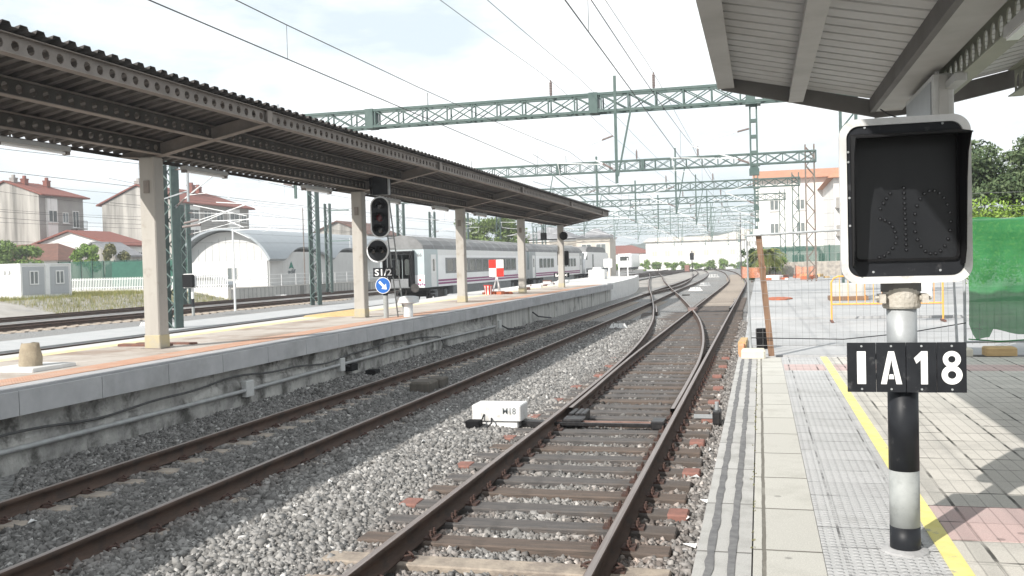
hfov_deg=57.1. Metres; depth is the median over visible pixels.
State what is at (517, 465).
sleeper
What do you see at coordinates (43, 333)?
ballast bed
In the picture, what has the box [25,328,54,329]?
sleeper
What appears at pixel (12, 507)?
rail
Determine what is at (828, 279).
site fence
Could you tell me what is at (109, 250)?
leafy bush
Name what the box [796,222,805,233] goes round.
window
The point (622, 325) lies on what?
fouling marker
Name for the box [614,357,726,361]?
sleeper
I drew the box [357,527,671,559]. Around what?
sleeper
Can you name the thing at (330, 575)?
sleeper
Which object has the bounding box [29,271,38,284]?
window
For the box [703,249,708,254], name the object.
window
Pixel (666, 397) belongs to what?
sleeper
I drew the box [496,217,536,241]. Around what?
lattice mast
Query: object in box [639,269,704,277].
rail
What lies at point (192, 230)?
window
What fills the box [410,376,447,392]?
track magnet
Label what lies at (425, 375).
sleeper
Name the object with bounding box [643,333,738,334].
sleeper
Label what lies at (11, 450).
conduit pipe
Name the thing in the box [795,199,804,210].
window
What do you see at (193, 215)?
window
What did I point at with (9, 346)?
concrete path
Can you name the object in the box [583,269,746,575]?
rail
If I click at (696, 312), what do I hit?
sleeper
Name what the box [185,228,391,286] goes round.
arched hall
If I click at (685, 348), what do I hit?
sleeper
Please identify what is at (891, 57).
platform canopy
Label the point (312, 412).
sleeper
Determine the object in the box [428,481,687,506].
sleeper
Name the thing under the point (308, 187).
fluorescent light
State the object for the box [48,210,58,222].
window
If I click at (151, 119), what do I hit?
platform canopy
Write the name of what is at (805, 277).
site debris
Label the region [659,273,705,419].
rail
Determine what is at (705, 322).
sleeper
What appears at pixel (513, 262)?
window
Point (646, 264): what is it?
hedge bush
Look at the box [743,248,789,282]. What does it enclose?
palm tree
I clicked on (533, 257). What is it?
door
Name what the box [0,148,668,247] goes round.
overhead line
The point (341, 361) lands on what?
junction box
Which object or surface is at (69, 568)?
sleeper
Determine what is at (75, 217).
window
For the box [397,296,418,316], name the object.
cable pit drum
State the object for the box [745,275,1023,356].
site floor
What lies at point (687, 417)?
sleeper
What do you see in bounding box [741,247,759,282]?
dark bush
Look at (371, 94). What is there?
overhead line
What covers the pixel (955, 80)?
strip light
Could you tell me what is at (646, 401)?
sleeper
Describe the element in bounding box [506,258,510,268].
window
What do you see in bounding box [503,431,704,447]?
sleeper
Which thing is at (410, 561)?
sleeper
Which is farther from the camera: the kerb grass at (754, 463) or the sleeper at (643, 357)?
the sleeper at (643, 357)
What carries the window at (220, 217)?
in the apartment house at (125, 226)
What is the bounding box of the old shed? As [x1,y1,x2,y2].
[314,220,400,236]
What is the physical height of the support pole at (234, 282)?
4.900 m
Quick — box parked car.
[196,275,232,287]
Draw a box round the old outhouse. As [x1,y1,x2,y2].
[71,241,141,289]
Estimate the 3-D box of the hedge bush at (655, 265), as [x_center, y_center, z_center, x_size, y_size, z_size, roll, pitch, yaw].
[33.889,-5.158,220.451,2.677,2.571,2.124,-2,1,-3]
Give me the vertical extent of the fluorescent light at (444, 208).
0.233 m
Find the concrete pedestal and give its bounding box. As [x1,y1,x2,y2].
[588,267,606,279]
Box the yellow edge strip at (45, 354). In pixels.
[0,285,557,361]
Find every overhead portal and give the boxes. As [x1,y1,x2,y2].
[163,72,857,327]
[307,144,816,304]
[396,172,799,291]
[465,189,785,246]
[509,203,754,238]
[531,213,754,243]
[564,219,753,269]
[576,227,739,267]
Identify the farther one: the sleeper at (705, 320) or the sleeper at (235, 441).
the sleeper at (705, 320)
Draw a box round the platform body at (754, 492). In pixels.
[751,377,756,575]
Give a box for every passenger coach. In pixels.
[380,235,527,299]
[513,242,582,284]
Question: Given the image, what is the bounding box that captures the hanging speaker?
[540,227,546,239]
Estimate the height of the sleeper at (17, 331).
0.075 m
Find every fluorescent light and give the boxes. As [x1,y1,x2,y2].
[0,131,70,154]
[180,162,227,178]
[300,181,331,193]
[384,196,400,204]
[431,205,448,211]
[473,210,486,216]
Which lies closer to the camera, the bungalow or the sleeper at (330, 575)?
the sleeper at (330, 575)
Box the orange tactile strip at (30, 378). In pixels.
[0,284,601,386]
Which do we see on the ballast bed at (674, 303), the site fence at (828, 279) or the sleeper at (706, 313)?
the sleeper at (706, 313)
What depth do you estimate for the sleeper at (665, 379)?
19.06 m
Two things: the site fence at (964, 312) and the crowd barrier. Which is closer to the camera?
the site fence at (964, 312)
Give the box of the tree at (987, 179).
[971,134,1023,217]
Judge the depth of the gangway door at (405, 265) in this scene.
56.63 m
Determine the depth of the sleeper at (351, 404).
16.74 m
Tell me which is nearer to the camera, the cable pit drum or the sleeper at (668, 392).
the sleeper at (668, 392)
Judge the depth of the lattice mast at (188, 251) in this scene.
68.10 m
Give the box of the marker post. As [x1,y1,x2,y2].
[604,258,611,277]
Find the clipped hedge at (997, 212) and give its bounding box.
[966,193,1023,283]
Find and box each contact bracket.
[174,167,239,207]
[182,200,270,227]
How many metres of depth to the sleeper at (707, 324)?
34.68 m
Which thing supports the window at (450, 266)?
in the passenger coach at (427, 266)
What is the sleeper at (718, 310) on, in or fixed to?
on the ballast bed at (674, 303)
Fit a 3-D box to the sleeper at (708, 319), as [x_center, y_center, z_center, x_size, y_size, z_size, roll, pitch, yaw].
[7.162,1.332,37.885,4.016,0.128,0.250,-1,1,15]
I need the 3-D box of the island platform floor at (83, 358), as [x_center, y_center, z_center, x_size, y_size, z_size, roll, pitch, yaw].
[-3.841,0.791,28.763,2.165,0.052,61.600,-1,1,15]
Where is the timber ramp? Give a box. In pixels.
[304,309,353,316]
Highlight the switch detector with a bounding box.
[694,402,721,423]
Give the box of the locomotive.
[577,246,608,278]
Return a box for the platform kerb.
[691,356,756,575]
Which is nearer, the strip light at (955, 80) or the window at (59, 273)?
the strip light at (955, 80)
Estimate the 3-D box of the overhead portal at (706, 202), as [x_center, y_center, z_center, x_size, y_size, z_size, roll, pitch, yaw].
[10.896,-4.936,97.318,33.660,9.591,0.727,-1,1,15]
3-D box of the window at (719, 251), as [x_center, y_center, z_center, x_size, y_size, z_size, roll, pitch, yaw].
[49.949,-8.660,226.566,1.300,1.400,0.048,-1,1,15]
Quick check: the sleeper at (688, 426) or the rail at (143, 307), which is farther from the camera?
the rail at (143, 307)
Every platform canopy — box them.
[0,19,609,348]
[696,0,1023,117]
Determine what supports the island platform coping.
on the island platform wall at (13, 463)
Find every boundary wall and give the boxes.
[78,287,229,298]
[228,281,375,299]
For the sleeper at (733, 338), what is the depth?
28.91 m
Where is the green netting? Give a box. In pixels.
[968,216,1023,341]
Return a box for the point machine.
[465,401,667,427]
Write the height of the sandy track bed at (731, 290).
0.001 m
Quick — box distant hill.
[629,230,735,248]
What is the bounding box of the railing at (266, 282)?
[235,272,380,286]
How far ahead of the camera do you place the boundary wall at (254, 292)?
86.30 m
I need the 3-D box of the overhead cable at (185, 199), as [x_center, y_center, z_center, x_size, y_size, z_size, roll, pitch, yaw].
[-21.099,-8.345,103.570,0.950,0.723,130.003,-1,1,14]
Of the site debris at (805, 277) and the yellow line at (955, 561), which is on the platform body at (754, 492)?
the yellow line at (955, 561)
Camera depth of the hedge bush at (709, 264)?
217.07 m
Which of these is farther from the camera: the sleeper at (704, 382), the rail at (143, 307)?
the rail at (143, 307)
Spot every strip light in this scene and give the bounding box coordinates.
[880,71,966,116]
[1003,8,1023,40]
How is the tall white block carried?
on the ground at (8, 309)
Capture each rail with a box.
[0,269,697,520]
[0,269,708,575]
[0,270,665,355]
[0,289,376,322]
[0,290,353,319]
[0,291,393,327]
[0,291,397,331]
[340,274,654,575]
[568,269,729,411]
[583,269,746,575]
[621,269,681,275]
[631,269,691,275]
[639,269,699,275]
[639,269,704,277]
[645,272,692,295]
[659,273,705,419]
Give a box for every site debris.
[766,275,782,279]
[800,276,812,279]
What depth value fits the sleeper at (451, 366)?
22.49 m
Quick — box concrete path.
[0,290,482,353]
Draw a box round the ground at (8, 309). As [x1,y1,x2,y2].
[0,266,759,317]
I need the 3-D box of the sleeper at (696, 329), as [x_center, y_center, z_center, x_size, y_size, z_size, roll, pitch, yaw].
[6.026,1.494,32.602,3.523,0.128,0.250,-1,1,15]
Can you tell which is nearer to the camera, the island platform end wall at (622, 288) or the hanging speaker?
the hanging speaker
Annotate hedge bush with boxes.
[640,259,650,270]
[651,261,661,270]
[664,262,678,269]
[679,261,691,269]
[691,262,703,268]
[704,259,716,269]
[718,258,728,268]
[728,261,745,268]
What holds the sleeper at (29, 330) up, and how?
on the ballast bed at (43, 333)
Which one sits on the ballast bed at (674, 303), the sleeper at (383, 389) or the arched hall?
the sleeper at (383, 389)
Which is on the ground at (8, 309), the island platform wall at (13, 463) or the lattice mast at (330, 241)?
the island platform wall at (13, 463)
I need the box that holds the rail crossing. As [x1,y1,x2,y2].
[688,307,697,312]
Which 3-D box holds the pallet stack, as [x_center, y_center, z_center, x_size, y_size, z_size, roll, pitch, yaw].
[11.136,0.110,31.212,1.200,0.550,1.000,-1,1,15]
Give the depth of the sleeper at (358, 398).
17.35 m
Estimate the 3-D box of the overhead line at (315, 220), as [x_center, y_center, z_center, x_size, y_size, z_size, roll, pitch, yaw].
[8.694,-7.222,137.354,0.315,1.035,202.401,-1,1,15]
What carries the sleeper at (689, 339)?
on the ballast bed at (674, 303)
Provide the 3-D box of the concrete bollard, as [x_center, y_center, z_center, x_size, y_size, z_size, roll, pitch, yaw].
[-7.199,0.989,14.086,0.343,0.344,0.313,-1,1,15]
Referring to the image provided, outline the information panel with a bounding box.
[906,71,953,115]
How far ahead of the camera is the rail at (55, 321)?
53.15 m
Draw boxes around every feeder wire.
[440,0,694,212]
[487,0,704,217]
[605,0,721,211]
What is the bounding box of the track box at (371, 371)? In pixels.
[365,369,379,375]
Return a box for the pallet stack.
[828,283,868,300]
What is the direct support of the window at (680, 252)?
in the warehouse
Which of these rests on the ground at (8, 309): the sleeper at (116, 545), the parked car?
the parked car
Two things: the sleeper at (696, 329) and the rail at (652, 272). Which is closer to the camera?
the sleeper at (696, 329)
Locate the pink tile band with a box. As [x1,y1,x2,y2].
[784,364,1023,542]
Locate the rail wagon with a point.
(633, 261)
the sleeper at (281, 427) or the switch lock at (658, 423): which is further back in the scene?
the sleeper at (281, 427)
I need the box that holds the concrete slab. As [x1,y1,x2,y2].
[0,362,75,372]
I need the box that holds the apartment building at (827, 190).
[753,167,839,273]
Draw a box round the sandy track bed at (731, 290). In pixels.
[703,275,744,305]
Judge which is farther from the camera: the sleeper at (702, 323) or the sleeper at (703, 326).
the sleeper at (702, 323)
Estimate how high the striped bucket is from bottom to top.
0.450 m
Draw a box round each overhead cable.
[3,181,452,224]
[8,218,493,239]
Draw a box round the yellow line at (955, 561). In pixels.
[821,357,975,575]
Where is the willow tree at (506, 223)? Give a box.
[454,216,530,242]
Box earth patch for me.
[768,297,792,299]
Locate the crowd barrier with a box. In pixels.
[830,275,946,322]
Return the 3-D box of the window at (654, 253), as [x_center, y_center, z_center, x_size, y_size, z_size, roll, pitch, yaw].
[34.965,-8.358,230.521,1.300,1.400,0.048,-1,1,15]
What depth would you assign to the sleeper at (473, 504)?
9.21 m
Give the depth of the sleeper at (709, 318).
38.13 m
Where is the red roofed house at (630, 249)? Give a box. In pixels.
[616,245,645,268]
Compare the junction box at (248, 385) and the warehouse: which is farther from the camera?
the warehouse
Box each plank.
[118,342,197,346]
[738,337,747,356]
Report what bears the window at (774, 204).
in the apartment building at (827, 190)
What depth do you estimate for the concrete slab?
13.89 m
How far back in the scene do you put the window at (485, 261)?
68.80 m
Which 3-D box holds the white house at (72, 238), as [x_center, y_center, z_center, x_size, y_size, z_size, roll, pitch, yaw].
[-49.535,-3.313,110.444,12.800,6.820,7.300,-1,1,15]
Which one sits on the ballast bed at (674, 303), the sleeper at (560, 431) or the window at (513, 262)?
the sleeper at (560, 431)
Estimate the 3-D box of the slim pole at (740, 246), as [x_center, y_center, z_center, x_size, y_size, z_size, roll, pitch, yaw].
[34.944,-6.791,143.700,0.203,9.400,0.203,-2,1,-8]
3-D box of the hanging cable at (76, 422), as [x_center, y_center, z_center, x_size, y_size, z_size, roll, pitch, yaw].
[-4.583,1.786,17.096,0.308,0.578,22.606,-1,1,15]
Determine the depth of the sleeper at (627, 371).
20.23 m
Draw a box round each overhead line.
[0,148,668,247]
[0,191,619,246]
[1,209,490,239]
[109,178,640,247]
[148,0,700,245]
[533,154,709,236]
[565,0,737,243]
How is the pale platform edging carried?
on the island platform body
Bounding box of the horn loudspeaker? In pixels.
[559,232,567,239]
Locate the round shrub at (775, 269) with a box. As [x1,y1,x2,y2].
[770,257,787,274]
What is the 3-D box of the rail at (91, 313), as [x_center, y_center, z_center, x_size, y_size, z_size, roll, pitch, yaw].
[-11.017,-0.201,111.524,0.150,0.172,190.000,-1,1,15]
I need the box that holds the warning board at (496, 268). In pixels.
[489,260,503,290]
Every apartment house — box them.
[0,175,89,244]
[96,178,255,258]
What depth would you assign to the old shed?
162.83 m
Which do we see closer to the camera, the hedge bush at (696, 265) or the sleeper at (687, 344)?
the sleeper at (687, 344)
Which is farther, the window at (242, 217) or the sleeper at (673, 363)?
the window at (242, 217)
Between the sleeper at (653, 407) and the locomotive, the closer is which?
the sleeper at (653, 407)
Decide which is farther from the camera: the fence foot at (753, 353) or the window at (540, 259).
the window at (540, 259)
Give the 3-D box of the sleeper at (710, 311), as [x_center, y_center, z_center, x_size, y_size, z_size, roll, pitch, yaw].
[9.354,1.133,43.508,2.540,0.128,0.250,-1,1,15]
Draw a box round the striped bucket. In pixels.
[484,285,492,294]
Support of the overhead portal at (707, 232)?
on the ground at (8, 309)
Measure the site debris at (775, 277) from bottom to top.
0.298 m
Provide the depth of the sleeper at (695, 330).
31.91 m
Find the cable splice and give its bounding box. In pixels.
[345,363,357,370]
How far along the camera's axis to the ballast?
10.78 m
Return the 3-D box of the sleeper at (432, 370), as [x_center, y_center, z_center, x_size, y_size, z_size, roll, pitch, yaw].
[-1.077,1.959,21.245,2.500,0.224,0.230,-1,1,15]
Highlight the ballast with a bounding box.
[0,319,747,575]
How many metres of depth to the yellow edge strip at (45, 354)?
21.62 m
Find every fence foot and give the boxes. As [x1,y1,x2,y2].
[741,348,765,358]
[966,347,972,356]
[982,346,1017,355]
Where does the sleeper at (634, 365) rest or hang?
on the ballast bed at (674, 303)
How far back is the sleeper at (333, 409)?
16.15 m
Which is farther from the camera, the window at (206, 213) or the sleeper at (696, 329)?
the window at (206, 213)
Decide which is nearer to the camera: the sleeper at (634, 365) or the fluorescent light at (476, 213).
the sleeper at (634, 365)
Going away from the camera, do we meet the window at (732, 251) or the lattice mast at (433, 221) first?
the lattice mast at (433, 221)
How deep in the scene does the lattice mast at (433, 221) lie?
90.63 m
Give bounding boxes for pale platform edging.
[0,276,631,358]
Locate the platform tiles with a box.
[827,357,1023,575]
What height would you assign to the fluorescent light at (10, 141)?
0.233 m
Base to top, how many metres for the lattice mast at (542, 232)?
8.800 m
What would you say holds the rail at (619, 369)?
on the ballast bed at (674, 303)
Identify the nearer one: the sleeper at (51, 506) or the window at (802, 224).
the sleeper at (51, 506)
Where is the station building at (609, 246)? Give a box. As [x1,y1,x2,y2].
[525,227,617,275]
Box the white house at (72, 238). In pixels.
[32,230,141,253]
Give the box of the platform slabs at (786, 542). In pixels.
[753,357,827,575]
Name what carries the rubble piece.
on the pale platform edging
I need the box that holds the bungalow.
[7,243,74,262]
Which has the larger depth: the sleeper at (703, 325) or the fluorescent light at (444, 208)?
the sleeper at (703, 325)
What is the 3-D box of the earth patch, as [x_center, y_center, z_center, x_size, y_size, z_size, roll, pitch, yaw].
[9.423,0.370,33.226,0.928,0.039,1.996,-1,1,15]
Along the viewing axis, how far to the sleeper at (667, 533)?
8.63 m
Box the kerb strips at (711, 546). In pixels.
[702,359,751,575]
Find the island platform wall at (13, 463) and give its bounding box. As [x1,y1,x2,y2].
[0,290,610,477]
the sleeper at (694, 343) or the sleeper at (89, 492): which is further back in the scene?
the sleeper at (694, 343)
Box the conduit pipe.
[0,325,495,455]
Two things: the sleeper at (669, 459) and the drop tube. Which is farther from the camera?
the drop tube
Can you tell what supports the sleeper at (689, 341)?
on the ballast bed at (674, 303)
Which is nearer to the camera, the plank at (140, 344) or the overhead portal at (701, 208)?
the plank at (140, 344)
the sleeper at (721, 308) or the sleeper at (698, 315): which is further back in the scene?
the sleeper at (721, 308)
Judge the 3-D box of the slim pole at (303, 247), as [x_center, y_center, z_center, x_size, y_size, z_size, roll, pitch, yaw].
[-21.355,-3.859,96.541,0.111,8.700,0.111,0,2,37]
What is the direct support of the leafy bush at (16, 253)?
on the ground at (8, 309)
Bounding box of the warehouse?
[644,235,745,270]
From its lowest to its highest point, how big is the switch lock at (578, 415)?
0.140 m
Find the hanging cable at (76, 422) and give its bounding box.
[0,336,463,437]
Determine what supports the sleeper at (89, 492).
on the ballast bed at (674, 303)
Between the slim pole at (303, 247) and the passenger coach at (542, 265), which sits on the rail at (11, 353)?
the passenger coach at (542, 265)
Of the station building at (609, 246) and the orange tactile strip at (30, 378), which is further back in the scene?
the station building at (609, 246)
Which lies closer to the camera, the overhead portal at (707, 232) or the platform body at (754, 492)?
the platform body at (754, 492)
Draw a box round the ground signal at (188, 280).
[182,274,196,315]
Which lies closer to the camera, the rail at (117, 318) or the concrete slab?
the concrete slab
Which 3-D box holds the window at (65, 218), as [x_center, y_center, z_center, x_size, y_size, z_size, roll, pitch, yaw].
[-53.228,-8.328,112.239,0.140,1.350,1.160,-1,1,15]
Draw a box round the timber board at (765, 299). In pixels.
[756,236,774,355]
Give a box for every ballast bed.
[0,268,757,575]
[0,270,643,337]
[0,270,677,340]
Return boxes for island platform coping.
[0,284,612,419]
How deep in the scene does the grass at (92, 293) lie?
66.61 m
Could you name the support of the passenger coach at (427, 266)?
on the rail at (11, 353)
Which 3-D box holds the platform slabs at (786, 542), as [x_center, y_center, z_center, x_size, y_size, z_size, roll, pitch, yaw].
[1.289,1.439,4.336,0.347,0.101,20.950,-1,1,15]
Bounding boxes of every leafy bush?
[0,239,43,263]
[69,243,99,261]
[102,242,130,289]
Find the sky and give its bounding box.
[0,0,1023,245]
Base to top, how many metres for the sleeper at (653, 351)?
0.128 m
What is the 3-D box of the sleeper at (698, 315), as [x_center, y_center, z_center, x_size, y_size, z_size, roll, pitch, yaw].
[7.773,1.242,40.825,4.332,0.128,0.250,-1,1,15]
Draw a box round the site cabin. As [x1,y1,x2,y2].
[0,263,71,297]
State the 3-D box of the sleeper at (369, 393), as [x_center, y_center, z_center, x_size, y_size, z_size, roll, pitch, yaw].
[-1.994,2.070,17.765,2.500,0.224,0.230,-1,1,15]
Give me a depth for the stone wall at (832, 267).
71.16 m
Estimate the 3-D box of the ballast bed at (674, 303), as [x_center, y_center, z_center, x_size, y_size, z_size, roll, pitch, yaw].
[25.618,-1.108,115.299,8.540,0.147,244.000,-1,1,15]
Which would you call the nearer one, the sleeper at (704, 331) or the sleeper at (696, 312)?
the sleeper at (704, 331)
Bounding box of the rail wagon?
[618,254,639,269]
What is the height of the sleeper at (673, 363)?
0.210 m
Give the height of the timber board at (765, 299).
1.878 m
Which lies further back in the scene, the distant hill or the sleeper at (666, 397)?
the distant hill
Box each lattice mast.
[180,204,268,304]
[323,203,349,292]
[428,212,478,237]
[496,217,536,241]
[541,224,545,243]
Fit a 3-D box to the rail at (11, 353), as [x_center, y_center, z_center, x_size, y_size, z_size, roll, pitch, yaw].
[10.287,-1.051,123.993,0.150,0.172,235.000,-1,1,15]
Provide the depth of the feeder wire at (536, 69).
30.32 m
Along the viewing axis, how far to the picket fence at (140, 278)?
81.80 m
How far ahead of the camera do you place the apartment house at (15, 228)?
109.26 m
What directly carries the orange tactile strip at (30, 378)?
on the island platform body
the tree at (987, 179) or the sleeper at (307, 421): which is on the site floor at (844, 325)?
the tree at (987, 179)
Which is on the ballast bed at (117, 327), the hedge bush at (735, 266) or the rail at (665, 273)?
the rail at (665, 273)
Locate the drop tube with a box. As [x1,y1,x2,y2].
[164,173,189,201]
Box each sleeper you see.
[0,515,169,536]
[4,331,28,332]
[15,330,41,331]
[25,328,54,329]
[36,500,198,515]
[45,327,66,328]
[52,563,71,575]
[71,487,248,502]
[105,542,145,551]
[111,475,277,487]
[146,464,298,474]
[169,454,324,467]
[197,445,330,453]
[227,437,354,445]
[244,430,373,437]
[271,423,384,429]
[287,417,403,423]
[304,411,412,416]
[305,574,382,575]
[321,550,670,575]
[324,405,425,410]
[338,400,437,405]
[354,395,447,399]
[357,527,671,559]
[366,391,464,395]
[378,387,468,392]
[385,510,677,540]
[390,383,477,386]
[399,495,689,523]
[401,379,491,383]
[417,373,510,377]
[424,369,513,374]
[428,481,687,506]
[445,469,691,494]
[447,364,525,367]
[457,458,700,478]
[469,356,539,359]
[471,448,702,467]
[489,440,701,457]
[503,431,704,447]
[513,424,709,439]
[528,412,711,422]
[545,405,709,415]
[553,400,711,410]
[554,395,719,404]
[561,419,712,430]
[566,390,714,399]
[569,386,718,394]
[571,382,723,390]
[581,378,720,385]
[589,374,719,381]
[594,371,721,377]
[595,368,724,374]
[600,365,725,371]
[604,359,727,364]
[605,362,726,367]
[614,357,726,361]
[615,354,729,359]
[619,352,730,355]
[620,350,731,352]
[622,346,734,347]
[622,355,727,356]
[628,344,731,345]
[630,340,735,342]
[630,348,729,349]
[634,342,731,343]
[638,339,732,340]
[639,317,742,318]
[640,336,733,337]
[641,313,742,314]
[641,314,742,315]
[641,315,741,316]
[641,316,741,317]
[642,312,742,313]
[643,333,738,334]
[648,314,741,315]
[648,337,736,339]
[650,311,742,312]
[650,334,735,336]
[652,329,737,330]
[652,330,737,331]
[654,331,735,332]
[657,327,738,328]
[659,326,736,327]
[662,318,742,319]
[664,323,737,323]
[664,325,738,326]
[665,320,740,320]
[666,321,741,321]
[667,322,739,322]
[670,324,739,325]
[671,319,740,319]
[686,311,727,311]
[697,310,742,310]
[704,308,742,308]
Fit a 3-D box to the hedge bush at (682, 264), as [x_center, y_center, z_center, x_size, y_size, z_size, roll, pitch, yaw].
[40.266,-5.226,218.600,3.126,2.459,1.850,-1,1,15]
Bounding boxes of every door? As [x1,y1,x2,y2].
[393,255,409,286]
[431,254,436,286]
[532,255,534,277]
[580,256,581,273]
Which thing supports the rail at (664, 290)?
on the ballast bed at (674, 303)
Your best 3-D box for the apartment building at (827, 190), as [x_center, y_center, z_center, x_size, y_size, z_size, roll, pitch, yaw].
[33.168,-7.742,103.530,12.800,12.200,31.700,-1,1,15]
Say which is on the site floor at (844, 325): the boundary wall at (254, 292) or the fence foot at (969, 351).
the fence foot at (969, 351)
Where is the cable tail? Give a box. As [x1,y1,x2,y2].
[502,325,525,329]
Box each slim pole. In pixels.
[302,208,305,283]
[740,213,741,268]
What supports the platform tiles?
on the platform body at (754, 492)
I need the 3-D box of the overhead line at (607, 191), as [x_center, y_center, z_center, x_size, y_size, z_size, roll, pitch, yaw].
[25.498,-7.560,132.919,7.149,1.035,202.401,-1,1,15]
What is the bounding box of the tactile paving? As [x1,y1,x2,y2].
[781,357,953,575]
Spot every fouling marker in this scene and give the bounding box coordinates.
[610,323,626,327]
[688,287,702,290]
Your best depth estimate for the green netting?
13.81 m
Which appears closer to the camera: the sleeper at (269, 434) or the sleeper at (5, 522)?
the sleeper at (5, 522)
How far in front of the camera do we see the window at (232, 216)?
147.86 m
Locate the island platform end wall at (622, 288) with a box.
[606,275,638,300]
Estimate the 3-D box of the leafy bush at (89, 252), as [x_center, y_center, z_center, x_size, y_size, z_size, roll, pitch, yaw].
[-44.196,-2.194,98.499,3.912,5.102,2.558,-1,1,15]
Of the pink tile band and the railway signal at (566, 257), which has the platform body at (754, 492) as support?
the pink tile band
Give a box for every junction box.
[241,380,253,396]
[335,358,344,371]
[497,320,501,327]
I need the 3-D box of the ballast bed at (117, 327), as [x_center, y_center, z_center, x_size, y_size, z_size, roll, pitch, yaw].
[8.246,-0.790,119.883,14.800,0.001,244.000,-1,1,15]
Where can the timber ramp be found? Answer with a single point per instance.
(342, 313)
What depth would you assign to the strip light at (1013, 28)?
6.42 m
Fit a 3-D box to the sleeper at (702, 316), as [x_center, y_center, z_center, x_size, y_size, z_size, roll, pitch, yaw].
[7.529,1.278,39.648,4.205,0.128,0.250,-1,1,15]
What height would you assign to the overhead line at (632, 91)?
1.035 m
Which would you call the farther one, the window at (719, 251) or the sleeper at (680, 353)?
the window at (719, 251)
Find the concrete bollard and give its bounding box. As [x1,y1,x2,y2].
[18,342,42,366]
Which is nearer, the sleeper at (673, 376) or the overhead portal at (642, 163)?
the sleeper at (673, 376)
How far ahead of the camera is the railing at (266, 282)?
86.28 m
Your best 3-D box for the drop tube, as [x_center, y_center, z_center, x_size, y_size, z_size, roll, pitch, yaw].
[-13.178,-5.288,36.767,0.119,4.100,4.012,-2,2,-32]
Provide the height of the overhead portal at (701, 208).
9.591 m
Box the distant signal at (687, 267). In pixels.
[685,251,693,271]
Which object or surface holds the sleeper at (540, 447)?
on the ballast bed at (674, 303)
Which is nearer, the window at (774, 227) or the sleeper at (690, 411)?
the sleeper at (690, 411)
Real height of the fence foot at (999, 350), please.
0.126 m
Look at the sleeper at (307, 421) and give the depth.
15.00 m
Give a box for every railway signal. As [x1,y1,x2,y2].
[367,177,403,317]
[554,251,568,277]
[838,114,972,557]
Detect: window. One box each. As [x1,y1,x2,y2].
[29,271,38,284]
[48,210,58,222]
[55,270,64,283]
[62,212,69,223]
[72,211,79,227]
[190,209,199,219]
[191,229,199,237]
[204,211,212,220]
[216,212,223,221]
[227,267,237,279]
[230,213,239,222]
[241,214,246,222]
[447,259,453,271]
[469,259,474,270]
[476,259,481,270]
[483,259,487,269]
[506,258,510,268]
[511,258,515,268]
[539,258,542,267]
[543,258,546,267]
[596,244,605,251]
[652,251,656,256]
[677,250,682,255]
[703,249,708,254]
[717,249,721,254]
[730,249,734,254]
[769,200,778,211]
[770,223,778,232]
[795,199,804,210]
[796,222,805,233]
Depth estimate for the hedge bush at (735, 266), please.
215.81 m
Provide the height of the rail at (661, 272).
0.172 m
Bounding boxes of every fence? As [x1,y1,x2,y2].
[58,258,186,290]
[71,275,228,290]
[746,199,965,347]
[763,245,839,261]
[963,191,1023,347]
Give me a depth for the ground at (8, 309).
66.79 m
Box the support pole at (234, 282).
[232,228,270,310]
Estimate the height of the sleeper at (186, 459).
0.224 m
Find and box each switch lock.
[562,408,589,426]
[651,418,666,429]
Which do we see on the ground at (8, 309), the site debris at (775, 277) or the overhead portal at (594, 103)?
the overhead portal at (594, 103)
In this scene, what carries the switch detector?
on the ballast
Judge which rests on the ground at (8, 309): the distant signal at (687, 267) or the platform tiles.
the distant signal at (687, 267)
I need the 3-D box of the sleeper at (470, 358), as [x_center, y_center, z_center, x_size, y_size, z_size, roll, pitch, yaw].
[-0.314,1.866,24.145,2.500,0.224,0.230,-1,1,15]
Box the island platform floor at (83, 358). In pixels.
[0,285,587,379]
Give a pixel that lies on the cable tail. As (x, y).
(512, 328)
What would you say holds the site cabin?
on the ground at (8, 309)
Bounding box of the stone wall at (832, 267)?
[770,261,841,275]
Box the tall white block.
[719,229,756,264]
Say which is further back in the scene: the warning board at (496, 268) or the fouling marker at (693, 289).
the fouling marker at (693, 289)
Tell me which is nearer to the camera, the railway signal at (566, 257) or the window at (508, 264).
the railway signal at (566, 257)
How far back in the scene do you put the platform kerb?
6.12 m
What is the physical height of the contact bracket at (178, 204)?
1.666 m
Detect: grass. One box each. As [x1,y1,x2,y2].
[0,288,228,312]
[751,363,757,547]
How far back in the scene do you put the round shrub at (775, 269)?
70.64 m
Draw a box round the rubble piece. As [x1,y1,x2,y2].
[510,287,518,290]
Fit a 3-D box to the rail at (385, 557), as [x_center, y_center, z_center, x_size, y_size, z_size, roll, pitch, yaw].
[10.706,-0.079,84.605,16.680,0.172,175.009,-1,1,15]
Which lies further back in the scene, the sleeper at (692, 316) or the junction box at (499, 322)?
the sleeper at (692, 316)
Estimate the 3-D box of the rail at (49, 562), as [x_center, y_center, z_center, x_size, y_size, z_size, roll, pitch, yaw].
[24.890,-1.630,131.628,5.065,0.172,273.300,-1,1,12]
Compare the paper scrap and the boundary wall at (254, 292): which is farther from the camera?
the boundary wall at (254, 292)
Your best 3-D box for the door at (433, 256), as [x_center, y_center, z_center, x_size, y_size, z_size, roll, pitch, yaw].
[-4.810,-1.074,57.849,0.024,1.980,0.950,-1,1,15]
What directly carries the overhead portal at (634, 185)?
on the ground at (8, 309)
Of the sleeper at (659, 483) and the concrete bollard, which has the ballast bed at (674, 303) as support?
the sleeper at (659, 483)
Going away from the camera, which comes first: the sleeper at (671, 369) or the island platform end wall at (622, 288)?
the sleeper at (671, 369)
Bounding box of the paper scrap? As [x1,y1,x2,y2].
[683,543,696,547]

